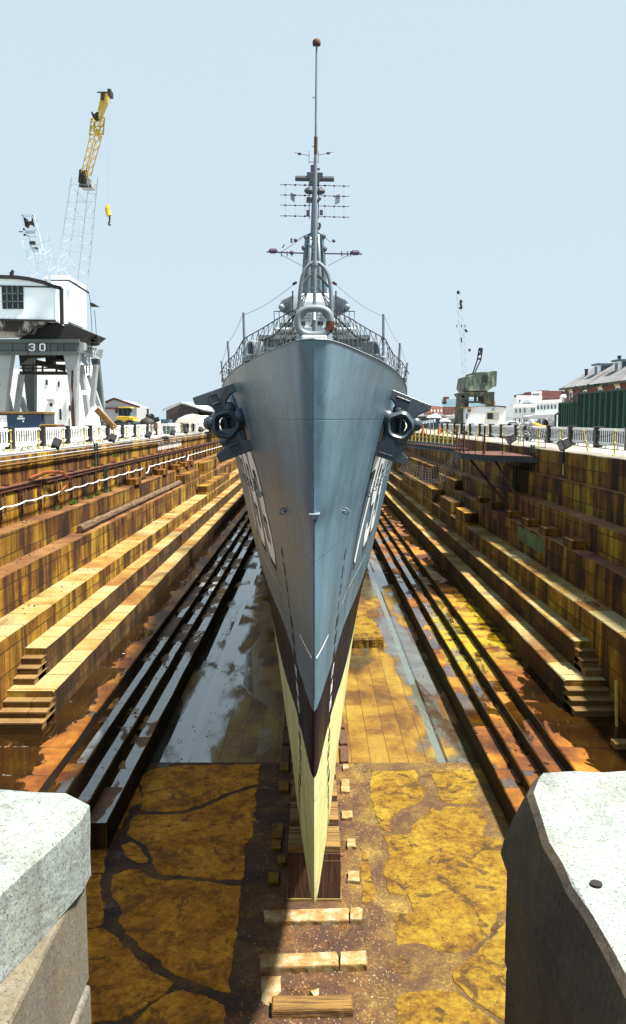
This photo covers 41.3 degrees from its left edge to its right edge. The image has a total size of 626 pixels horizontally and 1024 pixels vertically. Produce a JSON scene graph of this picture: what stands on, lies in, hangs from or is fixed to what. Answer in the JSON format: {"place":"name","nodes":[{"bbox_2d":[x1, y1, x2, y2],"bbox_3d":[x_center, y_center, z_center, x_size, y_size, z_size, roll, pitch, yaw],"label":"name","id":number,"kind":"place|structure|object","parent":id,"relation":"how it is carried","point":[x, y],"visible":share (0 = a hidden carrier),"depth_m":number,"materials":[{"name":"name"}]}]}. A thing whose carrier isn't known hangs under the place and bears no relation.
{"place":"outdoors","nodes":[
{"label":"outdoors","id":0,"kind":"place"},
{"bbox_2d":[10,360,100,426],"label":"white block building","id":1,"kind":"structure","parent":0,"point":[53,394],"depth_m":99.23,"materials":[{"name":"paint"}]},
{"bbox_2d":[86,764,506,1023],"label":"concrete floor","id":2,"kind":"structure","parent":0,"point":[445,866],"depth_m":19.57,"materials":[{"name":"concrete"}]},
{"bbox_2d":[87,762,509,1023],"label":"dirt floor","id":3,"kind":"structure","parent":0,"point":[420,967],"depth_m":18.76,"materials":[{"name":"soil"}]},
{"bbox_2d":[0,885,90,1023],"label":"granite pier","id":4,"kind":"structure","parent":3,"relation":"on","point":[44,980],"depth_m":2.57,"materials":[{"name":"stone"}]},
{"bbox_2d":[0,789,90,981],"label":"granite block","id":5,"kind":"structure","parent":4,"relation":"on","point":[45,869],"depth_m":2.59,"materials":[{"name":"stone"}]},
{"bbox_2d":[261,976,280,1006],"bbox_3d":[-0.836,9.350,16.188,0.422,0.040,0.882,0,6,0],"label":"stone block","id":6,"kind":"object","parent":3,"relation":"on","point":[270,987],"depth_m":16.25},
{"bbox_2d":[268,872,278,885],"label":"stone block","id":7,"kind":"object","parent":3,"relation":"on","point":[273,878],"depth_m":20.03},
{"bbox_2d":[272,839,281,851],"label":"stone block","id":8,"kind":"object","parent":3,"relation":"on","point":[276,845],"depth_m":21.59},
{"bbox_2d":[272,823,283,840],"bbox_3d":[-0.949,8.630,22.395,0.322,0.100,0.818,0,6,0],"label":"stone block","id":9,"kind":"object","parent":3,"relation":"on","point":[277,831],"depth_m":22.34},
{"bbox_2d":[277,855,286,865],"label":"stone block","id":10,"kind":"object","parent":3,"relation":"on","point":[281,860],"depth_m":20.85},
{"bbox_2d":[279,781,288,792],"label":"stone block","id":11,"kind":"object","parent":3,"relation":"on","point":[283,786],"depth_m":25.02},
{"bbox_2d":[279,756,288,771],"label":"stone block","id":12,"kind":"object","parent":3,"relation":"on","point":[283,766],"depth_m":26.52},
{"bbox_2d":[260,951,338,973],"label":"stone beam","id":13,"kind":"structure","parent":3,"relation":"on","point":[297,963],"depth_m":16.81,"materials":[{"name":"stone"}]},
{"bbox_2d":[264,908,348,926],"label":"stone beam","id":14,"kind":"structure","parent":3,"relation":"on","point":[307,917],"depth_m":18.43,"materials":[{"name":"stone"}]},
{"bbox_2d":[272,995,352,1018],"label":"timber beam","id":15,"kind":"structure","parent":3,"relation":"on","point":[300,1007],"depth_m":15.49,"materials":[{"name":"wood"}]},
{"bbox_2d":[285,826,342,901],"bbox_3d":[0.028,8.308,19.678,1.378,1.340,1.080,0,6,0],"label":"keel block","id":16,"kind":"object","parent":3,"relation":"on","point":[298,889],"depth_m":19.20,"materials":[{"name":"wood"}]},
{"bbox_2d":[288,780,339,805],"bbox_3d":[0.032,8.021,22.262,1.378,1.340,1.080,0,6,0],"label":"keel block","id":17,"kind":"object","parent":3,"relation":"on","point":[294,797],"depth_m":21.88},
{"bbox_2d":[219,38,408,907],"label":"warship","id":18,"kind":"object","parent":17,"relation":"on","point":[315,382],"visible":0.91,"depth_m":13.36,"materials":[{"name":"paint"}]},
{"bbox_2d":[193,384,252,461],"bbox_3d":[-1.687,-1.780,16.586,1.284,1.533,1.112,0,6,0],"label":"anchor","id":19,"kind":"object","parent":18,"relation":"hanging from","point":[233,442],"visible":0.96,"depth_m":16.08,"materials":[{"name":"metal"}]},
{"bbox_2d":[374,390,431,465],"bbox_3d":[1.670,-1.691,16.591,1.260,1.477,1.112,0,6,0],"label":"anchor","id":20,"kind":"object","parent":18,"relation":"hanging from","point":[392,442],"visible":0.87,"depth_m":16.09,"materials":[{"name":"metal"}]},
{"bbox_2d":[399,444,461,483],"bbox_3d":[6.432,-2.608,44.736,3.531,2.156,1.138,3,7,25],"label":"safety net","id":21,"kind":"object","parent":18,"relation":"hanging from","point":[458,455],"visible":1,"depth_m":44.81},
{"bbox_2d":[287,801,341,829],"bbox_3d":[0.030,8.164,20.970,1.378,1.340,1.080,0,6,0],"label":"keel block","id":22,"kind":"object","parent":3,"relation":"on","point":[333,818],"depth_m":20.66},
{"bbox_2d":[231,763,409,1023],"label":"gravel","id":23,"kind":"structure","parent":3,"relation":"on","point":[305,987],"depth_m":17.46,"materials":[{"name":"gravel"}]},
{"bbox_2d":[341,779,349,793],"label":"stone block","id":24,"kind":"object","parent":3,"relation":"on","point":[345,786],"depth_m":25.06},
{"bbox_2d":[341,811,352,820],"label":"stone block","id":25,"kind":"object","parent":3,"relation":"on","point":[347,815],"depth_m":23.22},
{"bbox_2d":[347,838,355,849],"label":"stone block","id":26,"kind":"object","parent":3,"relation":"on","point":[351,843],"depth_m":21.69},
{"bbox_2d":[340,950,366,971],"bbox_3d":[0.827,9.198,17.006,0.566,0.160,0.484,0,6,0],"label":"stone block","id":27,"kind":"object","parent":3,"relation":"on","point":[353,961],"depth_m":16.87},
{"bbox_2d":[347,871,359,883],"bbox_3d":[0.988,8.877,20.168,0.307,0.100,0.470,0,6,3],"label":"stone block","id":28,"kind":"object","parent":3,"relation":"on","point":[353,877],"depth_m":20.08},
{"bbox_2d":[350,907,362,923],"bbox_3d":[0.972,9.037,18.596,0.278,0.130,0.508,1,6,7],"label":"stone block","id":29,"kind":"object","parent":3,"relation":"on","point":[356,914],"depth_m":18.49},
{"bbox_2d":[505,873,574,1023],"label":"granite pier","id":30,"kind":"structure","parent":3,"relation":"on","point":[532,995],"depth_m":2.79,"materials":[{"name":"stone"}]},
{"bbox_2d":[501,771,625,1023],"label":"granite block","id":31,"kind":"structure","parent":30,"relation":"on","point":[564,844],"depth_m":2.47,"materials":[{"name":"stone"}]},
{"bbox_2d":[0,428,625,849],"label":"dry dock","id":32,"kind":"object","parent":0,"point":[538,652],"visible":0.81,"depth_m":34.35,"materials":[{"name":"stone"}]},
{"bbox_2d":[0,492,6,520],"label":"hose bracket","id":33,"kind":"object","parent":32,"relation":"attached to","point":[1,516],"visible":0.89,"depth_m":32.04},
{"bbox_2d":[19,487,26,514],"bbox_3d":[-11.936,-0.455,34.247,0.235,1.100,0.410,0,6,0],"label":"hose bracket","id":34,"kind":"object","parent":32,"relation":"attached to","point":[20,510],"visible":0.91,"depth_m":34.32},
{"bbox_2d":[38,483,45,508],"bbox_3d":[-11.933,-0.714,36.583,0.235,1.100,0.410,0,6,0],"label":"hose bracket","id":35,"kind":"object","parent":32,"relation":"attached to","point":[39,504],"visible":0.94,"depth_m":36.65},
{"bbox_2d":[50,437,62,449],"bbox_3d":[-12.882,-2.907,41.756,0.552,1.756,0.618,-3,7,-28],"label":"floodlight","id":36,"kind":"object","parent":32,"relation":"attached to","point":[56,442],"visible":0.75,"depth_m":41.48,"materials":[{"name":"grey metal"}]},
{"bbox_2d":[54,479,61,502],"bbox_3d":[-11.929,-0.974,38.919,0.235,1.100,0.410,0,6,0],"label":"hose bracket","id":37,"kind":"object","parent":32,"relation":"attached to","point":[55,483],"visible":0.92,"depth_m":38.99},
{"bbox_2d":[29,470,69,492],"bbox_3d":[-11.822,-1.304,37.222,0.332,1.138,4.446,1,6,6],"label":"orange hose","id":38,"kind":"object","parent":37,"relation":"hanging from","point":[56,471],"visible":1,"depth_m":37.59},
{"bbox_2d":[3,437,146,510],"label":"weeds","id":39,"kind":"object","parent":32,"relation":"on","point":[98,494],"visible":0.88,"depth_m":45.93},
{"bbox_2d":[94,443,98,466],"bbox_3d":[-12.588,-3.317,48.188,0.090,1.350,0.620,0,6,0],"label":"wall ladder","id":40,"kind":"object","parent":32,"relation":"attached to","point":[95,453],"depth_m":47.95,"materials":[{"name":"metal"}]},
{"bbox_2d":[103,468,107,492],"bbox_3d":[-11.948,-1.812,47.776,0.090,1.450,0.620,0,6,0],"label":"wall ladder","id":41,"kind":"object","parent":32,"relation":"attached to","point":[105,477],"depth_m":47.63,"materials":[{"name":"metal"}]},
{"bbox_2d":[0,431,211,462],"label":"service pipe","id":42,"kind":"object","parent":32,"relation":"attached to","point":[88,445],"visible":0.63,"depth_m":45.36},
{"bbox_2d":[0,434,211,466],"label":"service pipe","id":43,"kind":"object","parent":32,"relation":"attached to","point":[29,461],"visible":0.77,"depth_m":45.30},
{"bbox_2d":[0,440,218,492],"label":"rust rail","id":44,"kind":"object","parent":32,"relation":"attached to","point":[30,483],"visible":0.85,"depth_m":44.07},
{"bbox_2d":[76,480,181,532],"bbox_3d":[-11.033,-0.809,54.011,0.465,0.472,29.513,0,6,0],"label":"rotten log","id":45,"kind":"object","parent":32,"relation":"on","point":[87,525],"visible":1,"depth_m":47.76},
{"bbox_2d":[125,477,140,484],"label":"stone block","id":46,"kind":"object","parent":32,"relation":"on","point":[133,481],"depth_m":53.13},
{"bbox_2d":[158,439,180,449],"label":"lime patch","id":47,"kind":"object","parent":32,"relation":"attached to","point":[167,445],"visible":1,"depth_m":73.31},
{"bbox_2d":[5,470,621,787],"bbox_3d":[-0.453,1.998,46.006,23.284,5.848,48.950,0,6,0],"label":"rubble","id":48,"kind":"object","parent":32,"relation":"on","point":[225,567],"visible":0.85,"depth_m":34.23,"materials":[{"name":"stone"}]},
{"bbox_2d":[487,501,500,508],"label":"stone block","id":49,"kind":"structure","parent":32,"relation":"on","point":[494,504],"depth_m":49.12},
{"bbox_2d":[453,425,545,506],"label":"rusty platform","id":50,"kind":"structure","parent":32,"relation":"attached to","point":[496,456],"depth_m":46.77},
{"bbox_2d":[406,428,467,452],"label":"truss walkway","id":51,"kind":"structure","parent":50,"relation":"attached to","point":[430,445],"depth_m":56.36,"materials":[{"name":"yellow metal"}]},
{"bbox_2d":[505,433,516,463],"bbox_3d":[11.769,-3.792,49.497,0.552,1.806,0.618,-1,6,-12],"label":"floodlight","id":52,"kind":"object","parent":50,"relation":"attached to","point":[510,440],"visible":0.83,"depth_m":49.23,"materials":[{"name":"grey metal"}]},
{"bbox_2d":[505,509,520,517],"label":"stone block","id":53,"kind":"structure","parent":32,"relation":"on","point":[512,513],"depth_m":44.45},
{"bbox_2d":[512,464,516,489],"bbox_3d":[11.723,-2.026,48.346,0.090,1.450,0.620,0,6,0],"label":"wall ladder","id":54,"kind":"object","parent":32,"relation":"attached to","point":[514,480],"depth_m":48.12,"materials":[{"name":"metal"}]},
{"bbox_2d":[521,517,538,526],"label":"stone block","id":55,"kind":"structure","parent":32,"relation":"on","point":[530,521],"depth_m":40.81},
{"bbox_2d":[518,526,542,553],"bbox_3d":[10.497,1.321,40.176,0.020,0.700,4.600,0,6,0],"label":"painted patch","id":56,"kind":"object","parent":32,"relation":"attached to","point":[531,540],"visible":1,"depth_m":40.03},
{"bbox_2d":[530,445,534,471],"bbox_3d":[11.867,-2.904,44.929,0.090,1.450,0.620,0,6,0],"label":"wall ladder","id":57,"kind":"object","parent":32,"relation":"attached to","point":[532,464],"depth_m":44.77,"materials":[{"name":"metal"}]},
{"bbox_2d":[539,525,558,535],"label":"stone block","id":58,"kind":"structure","parent":32,"relation":"on","point":[547,530],"depth_m":37.58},
{"bbox_2d":[556,437,571,474],"bbox_3d":[11.802,-2.629,39.122,0.530,1.786,0.618,-2,7,-13],"label":"floodlight","id":59,"kind":"object","parent":32,"relation":"attached to","point":[564,444],"visible":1,"depth_m":38.92,"materials":[{"name":"grey metal"}]},
{"bbox_2d":[563,537,585,548],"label":"stone block","id":60,"kind":"structure","parent":32,"relation":"on","point":[574,542],"depth_m":33.78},
{"bbox_2d":[614,680,617,726],"bbox_3d":[9.237,5.833,25.285,0.070,1.390,0.269,0,6,0],"label":"yellow pole","id":61,"kind":"object","parent":32,"relation":"on","point":[616,703],"visible":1,"depth_m":25.26,"materials":[{"name":"metal"}]},
{"bbox_2d":[610,739,625,749],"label":"stone block","id":62,"kind":"structure","parent":32,"relation":"on","point":[617,744],"depth_m":23.50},
{"bbox_3d":[12.593,-2.490,31.104,0.180,1.080,0.171,-2,6,0],"label":"chain post","id":63,"kind":"object","parent":32,"relation":"on","visible":0},
{"bbox_2d":[437,425,625,437],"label":"chain","id":64,"kind":"object","parent":63,"relation":"attached to","point":[547,433],"visible":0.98,"depth_m":43.92,"materials":[{"name":"metal"}]},
{"bbox_2d":[0,420,625,454],"bbox_3d":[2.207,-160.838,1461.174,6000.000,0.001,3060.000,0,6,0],"label":"ground","id":65,"kind":"structure","parent":0,"point":[592,449],"depth_m":48.66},
{"bbox_2d":[0,427,15,449],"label":"barricade","id":66,"kind":"object","parent":65,"relation":"on","point":[4,439],"visible":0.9,"depth_m":42.18,"materials":[{"name":"white paint"}]},
{"bbox_2d":[0,412,54,428],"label":"skip","id":67,"kind":"object","parent":65,"relation":"on","point":[22,419],"visible":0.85,"depth_m":57.68,"materials":[{"name":"blue paint"}]},
{"bbox_2d":[15,426,46,447],"bbox_3d":[-15.570,-4.103,45.373,0.500,1.135,4.750,0,6,1],"label":"barricade","id":68,"kind":"object","parent":65,"relation":"on","point":[24,440],"visible":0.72,"depth_m":45.66,"materials":[{"name":"white paint"}]},
{"bbox_2d":[0,89,112,426],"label":"portal crane","id":69,"kind":"object","parent":65,"relation":"on","point":[46,320],"visible":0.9,"depth_m":71.19,"materials":[{"name":"white paint"}]},
{"bbox_2d":[1,286,23,308],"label":"window","id":70,"kind":"structure","parent":69,"relation":"in","point":[12,297],"depth_m":69.88,"materials":[{"name":"grey glass"}]},
{"bbox_2d":[19,214,58,280],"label":"lattice boom","id":71,"kind":"object","parent":69,"relation":"attached to","point":[28,232],"visible":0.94,"depth_m":77.67,"materials":[{"name":"metal"}]},
{"bbox_2d":[46,426,70,444],"bbox_3d":[-15.566,-4.650,50.293,0.500,1.135,4.750,0,6,0],"label":"barricade","id":72,"kind":"object","parent":65,"relation":"on","point":[52,431],"visible":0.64,"depth_m":50.70,"materials":[{"name":"white paint"}]},
{"bbox_2d":[70,425,92,442],"bbox_3d":[-15.495,-5.196,55.212,0.500,1.135,4.750,0,6,1],"label":"barricade","id":73,"kind":"object","parent":65,"relation":"on","point":[74,435],"visible":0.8,"depth_m":55.50,"materials":[{"name":"white paint"}]},
{"bbox_2d":[81,406,96,426],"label":"leaning boards","id":74,"kind":"object","parent":65,"relation":"on","point":[90,417],"visible":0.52,"depth_m":64.86,"materials":[{"name":"white paint"}]},
{"bbox_2d":[92,425,109,440],"bbox_3d":[-15.483,-5.743,60.132,0.500,1.135,4.750,0,6,0],"label":"barricade","id":75,"kind":"object","parent":65,"relation":"on","point":[105,433],"visible":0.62,"depth_m":60.96,"materials":[{"name":"white paint"}]},
{"bbox_2d":[94,407,116,429],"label":"beam","id":76,"kind":"structure","parent":65,"relation":"on","point":[102,415],"depth_m":62.35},
{"bbox_2d":[110,424,124,438],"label":"barricade","id":77,"kind":"object","parent":65,"relation":"on","point":[118,433],"visible":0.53,"depth_m":66.53,"materials":[{"name":"white paint"}]},
{"bbox_2d":[114,407,138,424],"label":"wheel loader","id":78,"kind":"object","parent":65,"relation":"on","point":[125,415],"visible":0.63,"depth_m":87.49,"materials":[{"name":"yellow paint"}]},
{"bbox_2d":[105,398,149,424],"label":"pale shed","id":79,"kind":"structure","parent":65,"relation":"on","point":[138,410],"depth_m":124.14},
{"bbox_2d":[124,424,136,436],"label":"barricade","id":80,"kind":"object","parent":65,"relation":"on","point":[132,432],"visible":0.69,"depth_m":71.08,"materials":[{"name":"white paint"}]},
{"bbox_2d":[136,424,148,435],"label":"barricade","id":81,"kind":"object","parent":65,"relation":"on","point":[143,429],"visible":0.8,"depth_m":75.58,"materials":[{"name":"white paint"}]},
{"bbox_2d":[140,409,155,423],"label":"old winch","id":82,"kind":"object","parent":65,"relation":"on","point":[146,420],"visible":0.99,"depth_m":79.02,"materials":[{"name":"metal"}]},
{"bbox_2d":[161,419,171,433],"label":"kiosk","id":83,"kind":"object","parent":65,"relation":"on","point":[169,429],"visible":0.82,"depth_m":85.61,"materials":[{"name":"teal metal"}]},
{"bbox_2d":[162,402,213,423],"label":"dark shed","id":84,"kind":"structure","parent":65,"relation":"on","point":[176,412],"depth_m":127.14,"materials":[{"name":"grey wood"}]},
{"bbox_2d":[175,414,202,422],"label":"gravel heap","id":85,"kind":"object","parent":65,"relation":"on","point":[191,418],"visible":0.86,"depth_m":97.94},
{"bbox_2d":[424,406,442,414],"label":"brick row","id":86,"kind":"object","parent":65,"relation":"on","point":[435,409],"visible":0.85,"depth_m":287.81,"materials":[{"name":"red brick"}]},
{"bbox_2d":[427,415,441,429],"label":"shelter","id":87,"kind":"object","parent":65,"relation":"on","point":[436,423],"visible":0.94,"depth_m":124.67,"materials":[{"name":"white paint"}]},
{"bbox_2d":[456,290,470,406],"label":"distant boom","id":88,"kind":"object","parent":65,"relation":"on","point":[461,307],"visible":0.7,"depth_m":225.54,"materials":[{"name":"metal"}]},
{"bbox_2d":[441,397,494,418],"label":"brick mill","id":89,"kind":"object","parent":65,"relation":"on","point":[448,405],"visible":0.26,"depth_m":298.77,"materials":[{"name":"brick"}]},
{"bbox_2d":[468,423,476,434],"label":"barricade","id":90,"kind":"object","parent":65,"relation":"on","point":[472,430],"visible":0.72,"depth_m":81.18,"materials":[{"name":"white paint"}]},
{"bbox_2d":[454,348,496,423],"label":"rusty crane","id":91,"kind":"object","parent":65,"relation":"on","point":[475,385],"visible":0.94,"depth_m":148.58,"materials":[{"name":"metal"}]},
{"bbox_2d":[454,405,505,434],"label":"white trailer","id":92,"kind":"object","parent":65,"relation":"on","point":[489,414],"visible":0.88,"depth_m":83.40,"materials":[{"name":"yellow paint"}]},
{"bbox_2d":[478,424,488,435],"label":"barricade","id":93,"kind":"object","parent":65,"relation":"on","point":[480,427],"visible":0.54,"depth_m":76.95,"materials":[{"name":"white paint"}]},
{"bbox_2d":[488,424,498,437],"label":"barricade","id":94,"kind":"object","parent":65,"relation":"on","point":[493,427],"visible":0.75,"depth_m":71.75,"materials":[{"name":"white paint"}]},
{"bbox_2d":[499,424,513,437],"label":"barricade","id":95,"kind":"object","parent":65,"relation":"on","point":[507,429],"visible":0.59,"depth_m":67.10,"materials":[{"name":"white paint"}]},
{"bbox_2d":[506,395,541,424],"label":"white house","id":96,"kind":"structure","parent":65,"relation":"on","point":[519,407],"depth_m":168.76,"materials":[{"name":"paint"}]},
{"bbox_2d":[515,420,534,441],"bbox_3d":[14.751,-5.423,57.712,1.341,1.897,1.279,0,6,0],"label":"rope tangle","id":97,"kind":"object","parent":65,"relation":"on","point":[523,424],"visible":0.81,"depth_m":57.60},
{"bbox_2d":[522,425,545,441],"bbox_3d":[15.442,-5.402,57.172,0.500,1.135,4.418,-13,7,-4],"label":"barricade","id":98,"kind":"object","parent":65,"relation":"on","point":[536,432],"visible":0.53,"depth_m":57.39,"materials":[{"name":"white paint"}]},
{"bbox_2d":[546,425,567,442],"bbox_3d":[15.579,-4.907,52.612,0.500,1.135,4.418,0,6,0],"label":"barricade","id":99,"kind":"object","parent":65,"relation":"on","point":[550,438],"visible":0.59,"depth_m":53.50,"materials":[{"name":"white paint"}]},
{"bbox_2d":[558,401,576,426],"bbox_3d":[20.199,-6.795,62.000,2.593,2.813,4.327,0,6,0],"label":"green container","id":100,"kind":"object","parent":65,"relation":"on","point":[567,415],"visible":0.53,"depth_m":62.31,"materials":[{"name":"metal"}]},
{"bbox_2d":[554,383,608,426],"bbox_3d":[19.545,-7.711,60.489,3.863,3.363,0.120,0,6,0],"label":"stair railing","id":101,"kind":"object","parent":100,"relation":"attached to","point":[582,389],"visible":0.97,"depth_m":60.32,"materials":[{"name":"metal"}]},
{"bbox_2d":[567,426,593,445],"bbox_3d":[15.574,-4.399,48.040,0.500,1.135,4.417,0,6,0],"label":"barricade","id":102,"kind":"object","parent":65,"relation":"on","point":[574,438],"visible":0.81,"depth_m":48.61,"materials":[{"name":"white paint"}]},
{"bbox_2d":[576,389,625,428],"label":"green container","id":103,"kind":"object","parent":65,"relation":"on","point":[606,408],"visible":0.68,"depth_m":55.45,"materials":[{"name":"metal"}]},
{"bbox_2d":[593,426,624,448],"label":"barricade","id":104,"kind":"object","parent":65,"relation":"on","point":[598,431],"visible":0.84,"depth_m":43.97,"materials":[{"name":"white paint"}]},
{"bbox_2d":[0,0,625,419],"label":"sky","id":105,"kind":"structure","parent":0,"point":[477,147],"materials":[{"name":"blue"}]},
{"bbox_2d":[150,543,478,762],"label":"dock floor","id":106,"kind":"structure","parent":0,"point":[234,721],"depth_m":33.51,"materials":[{"name":"stone"}]},
{"bbox_2d":[281,746,289,760],"bbox_3d":[-0.916,8.051,27.559,0.280,0.100,1.300,0,6,0],"label":"kerb stone","id":107,"kind":"object","parent":106,"relation":"on","point":[285,753],"visible":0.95,"depth_m":27.52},
{"bbox_2d":[282,729,289,745],"bbox_3d":[-0.921,7.885,29.050,0.280,0.100,1.300,0,6,0],"label":"kerb stone","id":108,"kind":"object","parent":106,"relation":"on","point":[285,741],"visible":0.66,"depth_m":28.79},
{"bbox_2d":[339,729,347,745],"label":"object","id":109,"kind":"object","parent":106,"relation":"on","point":[343,741],"visible":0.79,"depth_m":28.82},
{"bbox_2d":[340,746,348,763],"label":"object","id":110,"kind":"structure","parent":106,"relation":"on","point":[344,756],"depth_m":27.36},
{"bbox_2d":[352,615,383,647],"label":"stone block","id":111,"kind":"structure","parent":106,"relation":"on","point":[367,633],"depth_m":41.05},
{"bbox_2d":[514,390,560,399],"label":"roof","id":112,"kind":"structure","parent":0,"point":[549,395],"depth_m":227.74,"materials":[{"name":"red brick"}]},
{"bbox_2d":[522,399,561,426],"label":"white house","id":113,"kind":"structure","parent":0,"point":[546,409],"depth_m":169.47,"materials":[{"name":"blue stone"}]},
{"bbox_2d":[536,419,553,424],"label":"black shed","id":114,"kind":"structure","parent":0,"point":[547,421],"depth_m":94.43,"materials":[{"name":"grey wood"}]},
{"bbox_2d":[559,356,625,401],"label":"brick warehouse","id":115,"kind":"structure","parent":0,"point":[613,374],"depth_m":85.37,"materials":[{"name":"stone"}]},
{"bbox_3d":[-11.947,0.324,27.240,0.235,1.100,0.410,0,6,0],"label":"hose bracket","id":116,"kind":"object","parent":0,"visible":0},
{"bbox_2d":[0,446,220,509],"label":"white hose","id":117,"kind":"object","parent":116,"relation":"hanging from","point":[95,482],"visible":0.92,"depth_m":43.89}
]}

